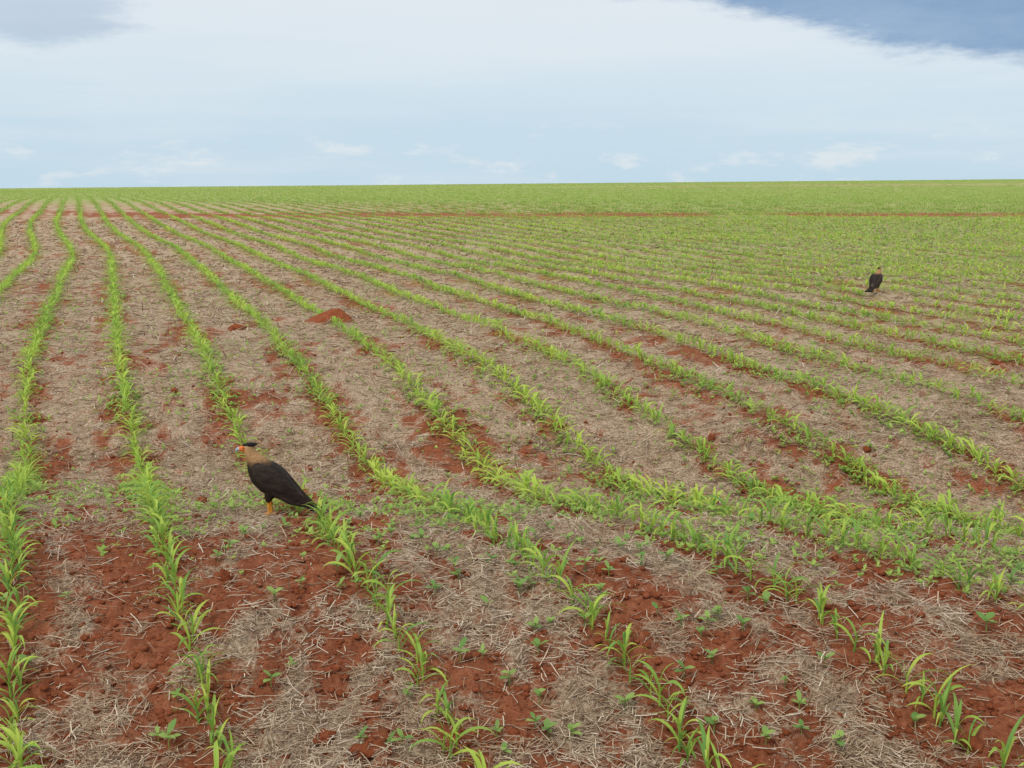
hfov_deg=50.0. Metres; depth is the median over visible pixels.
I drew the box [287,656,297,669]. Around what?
weed seedling
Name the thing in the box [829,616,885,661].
maize plant
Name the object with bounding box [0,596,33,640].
maize plant
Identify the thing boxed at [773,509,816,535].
maize plant
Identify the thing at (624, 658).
maize plant
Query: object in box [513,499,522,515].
weed seedling
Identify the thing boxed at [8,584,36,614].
maize plant
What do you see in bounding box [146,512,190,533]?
maize plant
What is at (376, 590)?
maize plant
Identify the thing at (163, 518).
maize plant
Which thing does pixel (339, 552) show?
maize plant
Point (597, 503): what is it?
maize plant
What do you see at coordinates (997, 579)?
maize plant
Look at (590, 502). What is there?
maize plant
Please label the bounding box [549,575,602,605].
maize plant
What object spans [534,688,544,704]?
weed seedling
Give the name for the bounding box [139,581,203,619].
maize plant
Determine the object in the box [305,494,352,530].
maize plant
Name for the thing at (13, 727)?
maize plant
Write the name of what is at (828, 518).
maize plant
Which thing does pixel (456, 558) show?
weed seedling
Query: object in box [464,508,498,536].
maize plant
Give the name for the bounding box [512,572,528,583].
weed seedling
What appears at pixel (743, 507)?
maize plant
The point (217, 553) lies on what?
weed seedling
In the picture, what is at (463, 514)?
maize plant
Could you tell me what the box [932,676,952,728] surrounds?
maize plant
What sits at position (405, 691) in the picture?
weed seedling
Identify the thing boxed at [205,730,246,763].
maize plant
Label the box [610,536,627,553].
weed seedling
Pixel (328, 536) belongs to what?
maize plant
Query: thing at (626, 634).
maize plant
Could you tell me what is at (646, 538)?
weed seedling
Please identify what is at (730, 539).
maize plant
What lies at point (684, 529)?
maize plant
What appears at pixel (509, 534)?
maize plant
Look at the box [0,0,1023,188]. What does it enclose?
sky
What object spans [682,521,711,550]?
maize plant
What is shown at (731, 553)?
maize plant
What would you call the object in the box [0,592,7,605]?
weed seedling
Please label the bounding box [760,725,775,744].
weed seedling
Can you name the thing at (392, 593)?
maize plant
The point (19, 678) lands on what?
maize plant
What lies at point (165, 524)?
maize plant
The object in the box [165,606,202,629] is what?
maize plant
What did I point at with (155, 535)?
maize plant
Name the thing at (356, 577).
weed seedling
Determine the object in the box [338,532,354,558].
maize plant
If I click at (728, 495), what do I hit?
maize plant
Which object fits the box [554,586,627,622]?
maize plant
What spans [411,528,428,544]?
weed seedling
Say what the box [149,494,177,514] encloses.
maize plant
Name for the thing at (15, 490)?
maize plant
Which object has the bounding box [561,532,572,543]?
weed seedling
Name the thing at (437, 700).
maize plant
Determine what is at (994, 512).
maize plant
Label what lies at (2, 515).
maize plant
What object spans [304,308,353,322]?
soil mound
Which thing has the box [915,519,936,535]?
maize plant
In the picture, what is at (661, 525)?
maize plant
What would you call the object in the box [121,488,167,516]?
maize plant
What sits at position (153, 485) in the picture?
maize plant
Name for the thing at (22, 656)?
weed seedling
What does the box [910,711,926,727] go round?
weed seedling
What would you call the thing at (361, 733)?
weed seedling
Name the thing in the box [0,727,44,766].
maize plant
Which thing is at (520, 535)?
maize plant
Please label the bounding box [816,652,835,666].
weed seedling
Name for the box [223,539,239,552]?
weed seedling
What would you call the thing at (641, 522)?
maize plant
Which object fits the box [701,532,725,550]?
maize plant
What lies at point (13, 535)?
maize plant
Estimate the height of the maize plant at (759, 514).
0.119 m
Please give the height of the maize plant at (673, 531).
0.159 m
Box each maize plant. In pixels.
[0,484,17,498]
[0,488,15,515]
[0,490,39,523]
[0,501,27,525]
[0,510,15,533]
[0,515,42,539]
[0,516,28,534]
[0,522,42,549]
[0,525,41,559]
[0,526,30,556]
[0,537,31,572]
[0,548,34,585]
[0,548,39,579]
[0,558,29,592]
[0,573,30,602]
[0,590,38,614]
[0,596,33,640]
[0,601,43,634]
[0,605,22,642]
[0,639,29,676]
[0,646,40,698]
[0,651,41,693]
[0,680,40,718]
[0,697,40,722]
[0,704,19,730]
[0,724,23,752]
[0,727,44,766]
[0,741,54,767]
[1,511,23,540]
[1,538,40,569]
[1,625,24,661]
[2,716,29,751]
[5,475,18,492]
[5,480,32,498]
[6,495,17,512]
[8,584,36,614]
[8,727,39,767]
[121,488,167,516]
[127,483,162,502]
[127,490,155,513]
[129,495,168,515]
[130,508,157,525]
[134,493,178,510]
[135,480,162,497]
[135,504,177,533]
[138,491,175,508]
[138,505,178,526]
[139,516,189,537]
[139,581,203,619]
[140,528,177,550]
[141,485,152,506]
[141,506,184,536]
[141,525,165,555]
[144,487,174,503]
[145,535,191,568]
[146,499,162,533]
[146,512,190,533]
[147,540,190,576]
[148,515,180,547]
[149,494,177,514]
[149,504,157,526]
[150,555,174,586]
[151,525,173,554]
[153,567,199,594]
[156,541,175,566]
[160,591,200,619]
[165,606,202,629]
[166,682,218,722]
[167,651,235,683]
[169,556,182,589]
[171,612,220,653]
[176,571,190,615]
[176,599,210,646]
[183,644,224,670]
[190,653,217,683]
[194,659,211,700]
[196,690,224,744]
[201,684,217,724]
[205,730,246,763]
[217,718,228,746]
[221,729,232,767]
[301,498,339,527]
[301,513,335,529]
[303,499,339,525]
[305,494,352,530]
[305,515,345,544]
[305,520,342,546]
[314,496,322,520]
[315,527,364,554]
[316,521,340,538]
[318,520,335,537]
[320,505,349,540]
[322,538,378,580]
[324,520,348,546]
[327,528,367,569]
[338,530,358,567]
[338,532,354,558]
[339,518,353,549]
[351,546,403,584]
[355,559,386,591]
[359,591,386,612]
[361,569,422,597]
[362,574,397,601]
[365,583,396,628]
[372,622,428,651]
[377,583,403,615]
[380,602,403,641]
[395,623,441,663]
[395,658,448,689]
[402,633,447,687]
[408,717,496,759]
[410,487,448,506]
[417,716,460,752]
[419,679,449,723]
[430,685,462,726]
[431,477,450,508]
[431,488,464,513]
[431,489,466,511]
[437,487,469,520]
[437,709,479,745]
[438,498,481,516]
[447,500,480,526]
[448,506,480,524]
[458,505,476,523]
[461,494,488,522]
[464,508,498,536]
[470,513,484,532]
[472,502,492,530]
[476,504,510,536]
[483,518,527,548]
[486,519,495,548]
[490,510,502,541]
[499,526,536,553]
[509,519,520,552]
[511,524,530,552]
[511,538,541,570]
[514,525,527,552]
[518,546,561,583]
[520,538,562,570]
[520,551,572,582]
[522,531,529,563]
[546,540,575,588]
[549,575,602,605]
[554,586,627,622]
[557,590,608,629]
[562,481,604,505]
[562,494,579,511]
[566,588,601,609]
[572,484,605,509]
[575,494,606,513]
[590,494,604,516]
[591,623,635,651]
[597,494,621,517]
[600,496,615,518]
[602,639,652,666]
[603,495,644,522]
[603,611,610,640]
[606,489,625,519]
[606,623,632,668]
[610,649,652,683]
[620,499,669,520]
[625,502,638,523]
[631,660,684,707]
[632,507,670,531]
[632,669,667,695]
[632,689,691,721]
[636,502,643,530]
[638,511,689,537]
[645,507,664,535]
[651,515,707,542]
[651,711,712,758]
[654,518,668,533]
[665,723,707,767]
[667,526,693,544]
[671,511,681,541]
[672,696,691,748]
[681,530,709,552]
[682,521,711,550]
[697,719,731,767]
[698,532,734,551]
[700,523,740,568]
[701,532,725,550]
[702,492,743,517]
[703,495,724,510]
[708,491,752,513]
[710,534,734,564]
[710,535,717,560]
[715,540,757,573]
[722,547,777,579]
[726,501,758,516]
[730,496,749,518]
[738,495,788,522]
[752,495,792,521]
[754,508,771,524]
[754,552,807,589]
[761,569,823,604]
[761,571,805,601]
[762,565,809,595]
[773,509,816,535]
[774,501,789,529]
[777,508,792,532]
[789,513,823,538]
[802,511,819,537]
[803,588,826,623]
[813,517,841,539]
[814,581,841,624]
[816,523,842,543]
[819,519,852,545]
[824,518,847,546]
[825,508,836,531]
[829,608,837,638]
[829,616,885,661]
[842,501,872,524]
[844,517,889,550]
[848,517,878,548]
[851,507,868,524]
[853,524,915,558]
[867,536,894,558]
[868,503,885,527]
[869,638,892,675]
[871,514,884,530]
[872,653,949,693]
[873,509,893,525]
[873,638,883,661]
[876,610,883,661]
[880,537,907,558]
[882,530,914,563]
[884,540,930,565]
[890,514,912,530]
[892,508,933,534]
[901,664,972,718]
[902,507,949,535]
[911,544,924,571]
[914,551,973,579]
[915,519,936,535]
[915,670,944,707]
[924,556,967,577]
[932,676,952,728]
[934,555,990,589]
[935,502,947,535]
[940,692,983,749]
[942,550,988,591]
[943,714,982,754]
[948,518,960,536]
[950,526,970,540]
[957,519,971,545]
[964,526,984,545]
[970,525,983,543]
[976,515,997,547]
[977,529,1001,550]
[979,567,1009,602]
[980,577,1007,597]
[983,508,998,523]
[987,507,1023,532]
[988,568,1010,589]
[988,715,1023,767]
[999,537,1023,556]
[1007,522,1023,536]
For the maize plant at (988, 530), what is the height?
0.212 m
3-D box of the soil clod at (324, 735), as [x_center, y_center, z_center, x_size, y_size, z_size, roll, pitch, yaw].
[-0.713,1.344,4.159,0.085,0.061,0.105,1,11,7]
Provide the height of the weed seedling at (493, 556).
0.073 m
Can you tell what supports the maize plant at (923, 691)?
on the ground
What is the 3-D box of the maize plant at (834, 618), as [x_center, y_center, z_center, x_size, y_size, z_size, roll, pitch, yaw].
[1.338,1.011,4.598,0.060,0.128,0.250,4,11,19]
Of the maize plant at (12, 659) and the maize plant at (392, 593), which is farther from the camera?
the maize plant at (392, 593)
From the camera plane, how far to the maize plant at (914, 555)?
5.25 m
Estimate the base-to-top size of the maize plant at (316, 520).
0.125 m
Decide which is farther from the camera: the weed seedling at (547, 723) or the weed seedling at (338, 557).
the weed seedling at (338, 557)
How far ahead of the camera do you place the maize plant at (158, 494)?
6.56 m
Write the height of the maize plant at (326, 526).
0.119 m
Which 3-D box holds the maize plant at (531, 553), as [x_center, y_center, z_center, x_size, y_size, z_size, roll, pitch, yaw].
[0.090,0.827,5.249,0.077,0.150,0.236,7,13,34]
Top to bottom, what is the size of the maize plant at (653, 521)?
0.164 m
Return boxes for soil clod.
[170,387,178,392]
[196,496,206,504]
[212,568,233,583]
[228,323,245,330]
[312,728,335,746]
[348,735,386,761]
[532,543,546,552]
[595,564,609,575]
[708,433,715,441]
[863,445,871,452]
[960,732,984,753]
[991,359,1002,364]
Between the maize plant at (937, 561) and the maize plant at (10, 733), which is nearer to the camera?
the maize plant at (10, 733)
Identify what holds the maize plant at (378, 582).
on the ground
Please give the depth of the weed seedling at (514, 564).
5.20 m
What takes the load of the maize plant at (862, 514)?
on the ground
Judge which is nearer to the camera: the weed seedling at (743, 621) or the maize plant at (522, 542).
the weed seedling at (743, 621)
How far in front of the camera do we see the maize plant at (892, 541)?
5.41 m
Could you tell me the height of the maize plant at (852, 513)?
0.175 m
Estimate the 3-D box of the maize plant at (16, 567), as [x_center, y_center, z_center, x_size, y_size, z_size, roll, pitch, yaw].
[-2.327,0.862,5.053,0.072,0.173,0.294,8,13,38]
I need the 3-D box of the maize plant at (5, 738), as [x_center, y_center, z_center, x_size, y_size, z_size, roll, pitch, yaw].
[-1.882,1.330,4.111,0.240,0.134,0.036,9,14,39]
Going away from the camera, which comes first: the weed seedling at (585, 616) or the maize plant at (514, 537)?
the weed seedling at (585, 616)
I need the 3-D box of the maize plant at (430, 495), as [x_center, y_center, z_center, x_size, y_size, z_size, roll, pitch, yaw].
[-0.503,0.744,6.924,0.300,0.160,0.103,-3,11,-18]
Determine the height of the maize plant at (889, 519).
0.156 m
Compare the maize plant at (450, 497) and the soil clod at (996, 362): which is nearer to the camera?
the maize plant at (450, 497)
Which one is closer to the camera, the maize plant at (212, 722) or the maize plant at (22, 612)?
the maize plant at (212, 722)
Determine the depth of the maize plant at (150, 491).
6.61 m
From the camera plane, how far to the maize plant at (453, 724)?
4.12 m
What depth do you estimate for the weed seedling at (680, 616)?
4.70 m
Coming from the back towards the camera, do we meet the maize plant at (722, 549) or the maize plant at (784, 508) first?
the maize plant at (784, 508)
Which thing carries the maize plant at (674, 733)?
on the ground
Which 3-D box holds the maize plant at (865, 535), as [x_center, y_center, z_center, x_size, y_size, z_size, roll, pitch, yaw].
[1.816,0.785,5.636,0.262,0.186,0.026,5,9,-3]
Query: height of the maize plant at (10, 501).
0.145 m
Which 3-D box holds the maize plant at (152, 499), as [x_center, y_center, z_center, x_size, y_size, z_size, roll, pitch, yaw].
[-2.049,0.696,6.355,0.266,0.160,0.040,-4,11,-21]
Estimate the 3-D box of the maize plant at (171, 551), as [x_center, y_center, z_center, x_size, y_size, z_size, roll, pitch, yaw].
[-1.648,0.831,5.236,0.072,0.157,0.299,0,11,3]
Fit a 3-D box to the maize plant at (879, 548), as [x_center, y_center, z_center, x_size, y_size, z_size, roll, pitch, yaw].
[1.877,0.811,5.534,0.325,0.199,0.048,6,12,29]
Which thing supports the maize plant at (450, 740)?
on the ground
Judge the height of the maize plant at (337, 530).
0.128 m
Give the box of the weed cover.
[0,214,1023,605]
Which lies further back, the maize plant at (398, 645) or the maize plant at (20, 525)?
the maize plant at (20, 525)
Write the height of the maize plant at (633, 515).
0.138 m
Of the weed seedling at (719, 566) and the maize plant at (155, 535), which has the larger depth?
the maize plant at (155, 535)
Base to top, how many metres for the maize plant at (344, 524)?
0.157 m
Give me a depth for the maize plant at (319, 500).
6.04 m
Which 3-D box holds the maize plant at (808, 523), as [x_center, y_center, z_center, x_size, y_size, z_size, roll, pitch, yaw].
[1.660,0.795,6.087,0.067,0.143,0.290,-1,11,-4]
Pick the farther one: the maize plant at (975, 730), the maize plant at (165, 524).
the maize plant at (165, 524)
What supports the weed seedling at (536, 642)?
on the ground
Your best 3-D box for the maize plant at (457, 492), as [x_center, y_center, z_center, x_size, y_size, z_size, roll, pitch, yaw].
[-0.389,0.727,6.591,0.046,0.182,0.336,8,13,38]
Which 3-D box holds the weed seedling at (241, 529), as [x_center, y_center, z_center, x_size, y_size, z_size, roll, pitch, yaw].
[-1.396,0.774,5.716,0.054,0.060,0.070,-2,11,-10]
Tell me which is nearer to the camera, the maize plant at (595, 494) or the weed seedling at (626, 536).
the weed seedling at (626, 536)
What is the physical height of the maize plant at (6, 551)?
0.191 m
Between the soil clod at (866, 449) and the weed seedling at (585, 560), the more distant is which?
the soil clod at (866, 449)
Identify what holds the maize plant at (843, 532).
on the ground
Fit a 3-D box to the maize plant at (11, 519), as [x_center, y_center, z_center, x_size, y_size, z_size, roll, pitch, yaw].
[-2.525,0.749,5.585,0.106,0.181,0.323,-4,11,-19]
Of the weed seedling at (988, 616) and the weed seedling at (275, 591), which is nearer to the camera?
the weed seedling at (988, 616)
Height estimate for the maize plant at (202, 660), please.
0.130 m
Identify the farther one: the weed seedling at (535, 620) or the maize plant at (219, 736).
the weed seedling at (535, 620)
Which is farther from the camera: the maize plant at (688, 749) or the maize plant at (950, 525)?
the maize plant at (950, 525)
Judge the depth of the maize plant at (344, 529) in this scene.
5.38 m
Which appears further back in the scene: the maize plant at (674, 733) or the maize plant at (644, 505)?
the maize plant at (644, 505)
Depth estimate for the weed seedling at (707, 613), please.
4.72 m
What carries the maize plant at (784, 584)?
on the ground
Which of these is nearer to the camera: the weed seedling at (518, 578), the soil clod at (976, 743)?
the soil clod at (976, 743)
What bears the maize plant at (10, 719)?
on the ground
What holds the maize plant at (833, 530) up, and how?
on the ground
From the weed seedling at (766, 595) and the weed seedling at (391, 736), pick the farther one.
the weed seedling at (766, 595)
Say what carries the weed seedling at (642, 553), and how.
on the ground
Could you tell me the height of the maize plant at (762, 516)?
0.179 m
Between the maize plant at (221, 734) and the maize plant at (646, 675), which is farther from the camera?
the maize plant at (646, 675)
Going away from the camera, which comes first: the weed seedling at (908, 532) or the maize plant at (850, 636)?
the maize plant at (850, 636)
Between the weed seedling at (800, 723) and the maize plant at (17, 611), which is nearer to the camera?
the weed seedling at (800, 723)
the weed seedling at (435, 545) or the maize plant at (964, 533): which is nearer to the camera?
the weed seedling at (435, 545)
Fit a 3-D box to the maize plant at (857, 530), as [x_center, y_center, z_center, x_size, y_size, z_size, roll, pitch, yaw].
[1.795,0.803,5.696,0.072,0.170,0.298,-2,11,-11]
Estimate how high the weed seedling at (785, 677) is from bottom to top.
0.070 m
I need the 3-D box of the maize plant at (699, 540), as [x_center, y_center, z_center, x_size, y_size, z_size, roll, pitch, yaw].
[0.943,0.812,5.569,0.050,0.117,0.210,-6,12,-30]
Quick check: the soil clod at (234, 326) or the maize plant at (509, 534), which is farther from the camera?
the soil clod at (234, 326)
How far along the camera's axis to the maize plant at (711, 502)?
7.01 m
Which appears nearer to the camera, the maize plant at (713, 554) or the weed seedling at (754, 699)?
the weed seedling at (754, 699)
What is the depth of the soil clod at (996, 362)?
10.89 m
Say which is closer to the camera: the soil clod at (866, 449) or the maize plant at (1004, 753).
the maize plant at (1004, 753)
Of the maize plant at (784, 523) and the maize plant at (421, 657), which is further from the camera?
the maize plant at (784, 523)
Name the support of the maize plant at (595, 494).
on the ground
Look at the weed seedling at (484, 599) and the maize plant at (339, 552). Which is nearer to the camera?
the weed seedling at (484, 599)
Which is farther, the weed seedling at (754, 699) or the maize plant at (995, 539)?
the maize plant at (995, 539)
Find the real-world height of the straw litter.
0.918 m
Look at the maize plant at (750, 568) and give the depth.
5.07 m
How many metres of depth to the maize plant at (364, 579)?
5.00 m
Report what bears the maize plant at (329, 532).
on the ground
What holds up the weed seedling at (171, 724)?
on the ground
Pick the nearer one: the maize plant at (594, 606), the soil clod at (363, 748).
the soil clod at (363, 748)
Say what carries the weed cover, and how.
on the ground
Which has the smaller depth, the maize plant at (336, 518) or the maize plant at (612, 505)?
the maize plant at (336, 518)
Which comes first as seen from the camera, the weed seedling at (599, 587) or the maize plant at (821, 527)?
the weed seedling at (599, 587)
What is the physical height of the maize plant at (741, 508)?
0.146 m
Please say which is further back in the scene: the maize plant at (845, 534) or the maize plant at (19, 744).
the maize plant at (845, 534)
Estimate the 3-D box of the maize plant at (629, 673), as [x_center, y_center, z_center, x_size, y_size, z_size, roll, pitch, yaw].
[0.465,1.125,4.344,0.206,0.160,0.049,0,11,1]
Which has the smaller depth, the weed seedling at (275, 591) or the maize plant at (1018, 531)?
the weed seedling at (275, 591)
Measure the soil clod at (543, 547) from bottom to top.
0.068 m
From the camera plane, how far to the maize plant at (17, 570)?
5.14 m
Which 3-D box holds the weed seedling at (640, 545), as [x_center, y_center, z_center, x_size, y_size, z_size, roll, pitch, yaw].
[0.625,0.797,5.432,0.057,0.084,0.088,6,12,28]
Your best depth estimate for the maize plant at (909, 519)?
6.50 m
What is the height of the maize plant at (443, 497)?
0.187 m
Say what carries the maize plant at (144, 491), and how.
on the ground
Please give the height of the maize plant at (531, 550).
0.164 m
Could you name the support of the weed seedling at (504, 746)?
on the ground
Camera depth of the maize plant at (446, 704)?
4.21 m
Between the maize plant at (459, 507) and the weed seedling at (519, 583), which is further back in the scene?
the maize plant at (459, 507)
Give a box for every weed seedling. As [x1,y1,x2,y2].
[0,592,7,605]
[15,654,35,672]
[148,726,164,741]
[158,719,181,748]
[170,688,179,700]
[210,549,222,558]
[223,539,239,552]
[239,526,248,532]
[263,670,280,686]
[266,586,282,601]
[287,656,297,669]
[295,574,305,588]
[330,553,344,567]
[336,576,344,588]
[350,572,361,585]
[354,509,364,516]
[354,725,367,743]
[385,730,395,747]
[390,728,412,745]
[403,684,413,695]
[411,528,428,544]
[425,579,441,592]
[432,542,445,556]
[447,554,459,566]
[450,569,462,581]
[452,637,469,661]
[477,643,486,657]
[480,595,493,603]
[485,552,498,560]
[491,719,502,731]
[500,669,516,685]
[501,742,510,752]
[505,540,515,552]
[505,553,515,563]
[507,559,519,569]
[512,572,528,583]
[512,579,525,593]
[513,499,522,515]
[525,712,540,727]
[526,616,541,631]
[531,638,548,653]
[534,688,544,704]
[541,718,556,737]
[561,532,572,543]
[567,722,581,739]
[576,557,591,571]
[577,611,590,624]
[590,544,602,556]
[594,583,605,594]
[602,560,615,576]
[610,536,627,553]
[614,692,634,710]
[622,534,635,540]
[633,538,645,551]
[636,551,644,565]
[644,535,651,545]
[652,602,661,614]
[658,548,673,562]
[673,608,688,620]
[674,660,694,678]
[696,626,706,637]
[698,610,715,627]
[704,649,717,663]
[704,716,718,734]
[711,565,722,574]
[712,601,725,621]
[736,530,749,544]
[736,615,751,630]
[740,586,755,601]
[744,512,754,520]
[748,696,765,710]
[758,591,769,608]
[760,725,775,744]
[780,673,790,687]
[791,689,806,708]
[791,719,808,734]
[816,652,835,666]
[832,730,844,745]
[902,530,917,540]
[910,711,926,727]
[976,611,997,630]
[1005,568,1018,584]
[1014,562,1022,566]
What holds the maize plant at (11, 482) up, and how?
on the ground
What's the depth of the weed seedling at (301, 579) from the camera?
5.03 m
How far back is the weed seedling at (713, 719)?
4.18 m
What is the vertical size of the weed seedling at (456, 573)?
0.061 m
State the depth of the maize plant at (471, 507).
6.05 m
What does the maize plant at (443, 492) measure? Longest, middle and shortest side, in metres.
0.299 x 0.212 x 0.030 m
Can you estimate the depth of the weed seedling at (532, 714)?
4.15 m
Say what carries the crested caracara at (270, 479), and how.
on the ground
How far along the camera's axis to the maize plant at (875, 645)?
4.43 m
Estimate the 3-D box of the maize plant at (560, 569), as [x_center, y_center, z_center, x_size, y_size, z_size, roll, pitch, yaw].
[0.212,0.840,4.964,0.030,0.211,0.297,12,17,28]
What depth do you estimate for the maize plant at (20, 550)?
5.23 m
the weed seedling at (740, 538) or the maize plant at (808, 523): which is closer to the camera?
the weed seedling at (740, 538)
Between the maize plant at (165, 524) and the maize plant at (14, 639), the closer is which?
the maize plant at (14, 639)
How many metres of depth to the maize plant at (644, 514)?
6.09 m
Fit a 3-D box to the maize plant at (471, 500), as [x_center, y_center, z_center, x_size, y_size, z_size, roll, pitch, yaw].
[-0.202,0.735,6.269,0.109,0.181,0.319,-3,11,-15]
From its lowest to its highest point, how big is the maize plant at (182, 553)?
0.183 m
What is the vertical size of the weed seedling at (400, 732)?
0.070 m
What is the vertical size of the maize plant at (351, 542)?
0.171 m
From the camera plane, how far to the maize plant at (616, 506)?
6.40 m
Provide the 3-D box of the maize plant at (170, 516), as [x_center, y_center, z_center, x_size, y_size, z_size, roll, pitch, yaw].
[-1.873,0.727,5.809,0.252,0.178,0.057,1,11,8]
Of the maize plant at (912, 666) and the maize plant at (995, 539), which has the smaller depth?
the maize plant at (912, 666)
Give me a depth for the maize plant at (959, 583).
5.05 m
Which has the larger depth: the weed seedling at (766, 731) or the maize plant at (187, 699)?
the maize plant at (187, 699)
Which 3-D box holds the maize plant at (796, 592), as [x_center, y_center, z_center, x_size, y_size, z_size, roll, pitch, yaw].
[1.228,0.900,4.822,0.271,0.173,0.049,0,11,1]
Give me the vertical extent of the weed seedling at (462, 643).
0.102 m
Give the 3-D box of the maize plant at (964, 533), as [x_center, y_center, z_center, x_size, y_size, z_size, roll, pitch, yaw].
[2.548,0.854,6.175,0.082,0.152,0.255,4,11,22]
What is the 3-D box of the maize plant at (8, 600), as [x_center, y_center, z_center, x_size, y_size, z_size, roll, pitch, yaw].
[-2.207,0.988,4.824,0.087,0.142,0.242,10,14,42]
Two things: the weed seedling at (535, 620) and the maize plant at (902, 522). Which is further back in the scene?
the maize plant at (902, 522)
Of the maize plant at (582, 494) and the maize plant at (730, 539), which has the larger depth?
the maize plant at (582, 494)
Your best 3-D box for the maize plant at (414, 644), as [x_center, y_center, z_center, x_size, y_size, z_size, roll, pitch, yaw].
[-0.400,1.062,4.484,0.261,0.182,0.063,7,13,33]
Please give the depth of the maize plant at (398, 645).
4.57 m
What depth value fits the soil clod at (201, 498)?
6.78 m
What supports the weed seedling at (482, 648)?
on the ground
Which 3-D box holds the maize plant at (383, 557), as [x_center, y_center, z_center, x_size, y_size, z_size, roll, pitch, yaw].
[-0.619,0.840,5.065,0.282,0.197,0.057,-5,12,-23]
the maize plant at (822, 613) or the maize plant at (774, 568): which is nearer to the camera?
the maize plant at (822, 613)
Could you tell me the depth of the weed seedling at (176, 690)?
4.36 m
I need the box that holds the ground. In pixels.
[0,179,1023,767]
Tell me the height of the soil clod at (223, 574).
0.138 m
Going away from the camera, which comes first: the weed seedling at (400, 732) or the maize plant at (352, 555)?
the weed seedling at (400, 732)
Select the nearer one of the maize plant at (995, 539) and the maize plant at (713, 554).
the maize plant at (713, 554)
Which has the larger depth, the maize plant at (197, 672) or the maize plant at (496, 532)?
the maize plant at (496, 532)
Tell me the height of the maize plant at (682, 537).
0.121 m
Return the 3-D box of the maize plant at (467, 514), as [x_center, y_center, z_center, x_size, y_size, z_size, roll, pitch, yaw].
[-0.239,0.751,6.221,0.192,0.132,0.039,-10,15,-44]
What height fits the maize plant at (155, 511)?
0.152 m
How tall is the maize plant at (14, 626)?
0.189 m
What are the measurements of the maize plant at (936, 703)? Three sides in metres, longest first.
0.305 x 0.217 x 0.030 m
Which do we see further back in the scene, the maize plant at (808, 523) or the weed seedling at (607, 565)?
the maize plant at (808, 523)
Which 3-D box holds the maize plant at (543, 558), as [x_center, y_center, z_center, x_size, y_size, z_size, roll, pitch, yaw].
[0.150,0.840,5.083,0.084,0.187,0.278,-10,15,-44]
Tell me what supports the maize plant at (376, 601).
on the ground
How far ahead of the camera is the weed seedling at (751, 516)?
6.11 m
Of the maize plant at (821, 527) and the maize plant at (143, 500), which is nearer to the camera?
the maize plant at (821, 527)
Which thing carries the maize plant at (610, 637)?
on the ground
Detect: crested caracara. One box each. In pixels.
[235,442,328,517]
[865,267,882,292]
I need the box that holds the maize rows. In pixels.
[0,179,1023,767]
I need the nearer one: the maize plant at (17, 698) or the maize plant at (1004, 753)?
the maize plant at (1004, 753)
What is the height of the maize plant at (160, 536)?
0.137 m
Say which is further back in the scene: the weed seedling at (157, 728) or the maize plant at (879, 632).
the maize plant at (879, 632)
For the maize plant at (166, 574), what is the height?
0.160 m
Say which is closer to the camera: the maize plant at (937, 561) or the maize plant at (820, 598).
the maize plant at (820, 598)
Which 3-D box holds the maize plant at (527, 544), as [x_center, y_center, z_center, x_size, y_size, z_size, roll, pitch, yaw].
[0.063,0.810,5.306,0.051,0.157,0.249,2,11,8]
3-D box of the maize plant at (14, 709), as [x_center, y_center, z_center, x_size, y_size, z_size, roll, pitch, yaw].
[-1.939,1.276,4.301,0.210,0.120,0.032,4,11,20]
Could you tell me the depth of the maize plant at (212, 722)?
4.12 m
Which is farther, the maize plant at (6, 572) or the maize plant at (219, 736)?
the maize plant at (6, 572)
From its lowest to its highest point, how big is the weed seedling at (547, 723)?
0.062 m
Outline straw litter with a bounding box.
[0,217,1023,767]
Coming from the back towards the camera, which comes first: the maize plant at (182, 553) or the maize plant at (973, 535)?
the maize plant at (973, 535)
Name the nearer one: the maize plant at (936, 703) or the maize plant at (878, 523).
the maize plant at (936, 703)
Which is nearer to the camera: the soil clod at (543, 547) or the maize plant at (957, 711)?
the maize plant at (957, 711)
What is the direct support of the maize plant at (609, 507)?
on the ground
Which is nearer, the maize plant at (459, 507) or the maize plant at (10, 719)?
the maize plant at (10, 719)
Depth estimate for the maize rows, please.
20.77 m
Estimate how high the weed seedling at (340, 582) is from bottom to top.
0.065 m
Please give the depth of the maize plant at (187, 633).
4.58 m
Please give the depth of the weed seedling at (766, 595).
4.80 m
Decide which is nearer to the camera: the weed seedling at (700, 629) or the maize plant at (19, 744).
the maize plant at (19, 744)
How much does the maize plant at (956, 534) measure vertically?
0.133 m
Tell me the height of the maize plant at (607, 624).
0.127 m
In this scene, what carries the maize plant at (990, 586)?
on the ground
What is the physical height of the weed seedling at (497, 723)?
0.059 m
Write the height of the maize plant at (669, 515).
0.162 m
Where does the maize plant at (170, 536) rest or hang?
on the ground
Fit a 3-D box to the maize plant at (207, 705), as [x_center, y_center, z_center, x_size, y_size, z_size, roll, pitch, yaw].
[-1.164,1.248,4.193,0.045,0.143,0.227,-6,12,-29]
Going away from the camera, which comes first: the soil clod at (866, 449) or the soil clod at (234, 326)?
the soil clod at (866, 449)
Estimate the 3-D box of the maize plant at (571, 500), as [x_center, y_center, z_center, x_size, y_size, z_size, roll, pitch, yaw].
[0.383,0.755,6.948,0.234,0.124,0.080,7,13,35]
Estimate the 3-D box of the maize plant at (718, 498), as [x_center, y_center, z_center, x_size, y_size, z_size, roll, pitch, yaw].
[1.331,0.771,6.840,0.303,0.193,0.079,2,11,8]
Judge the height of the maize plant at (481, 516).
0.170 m
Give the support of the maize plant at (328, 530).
on the ground
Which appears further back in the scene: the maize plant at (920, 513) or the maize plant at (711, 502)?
the maize plant at (711, 502)

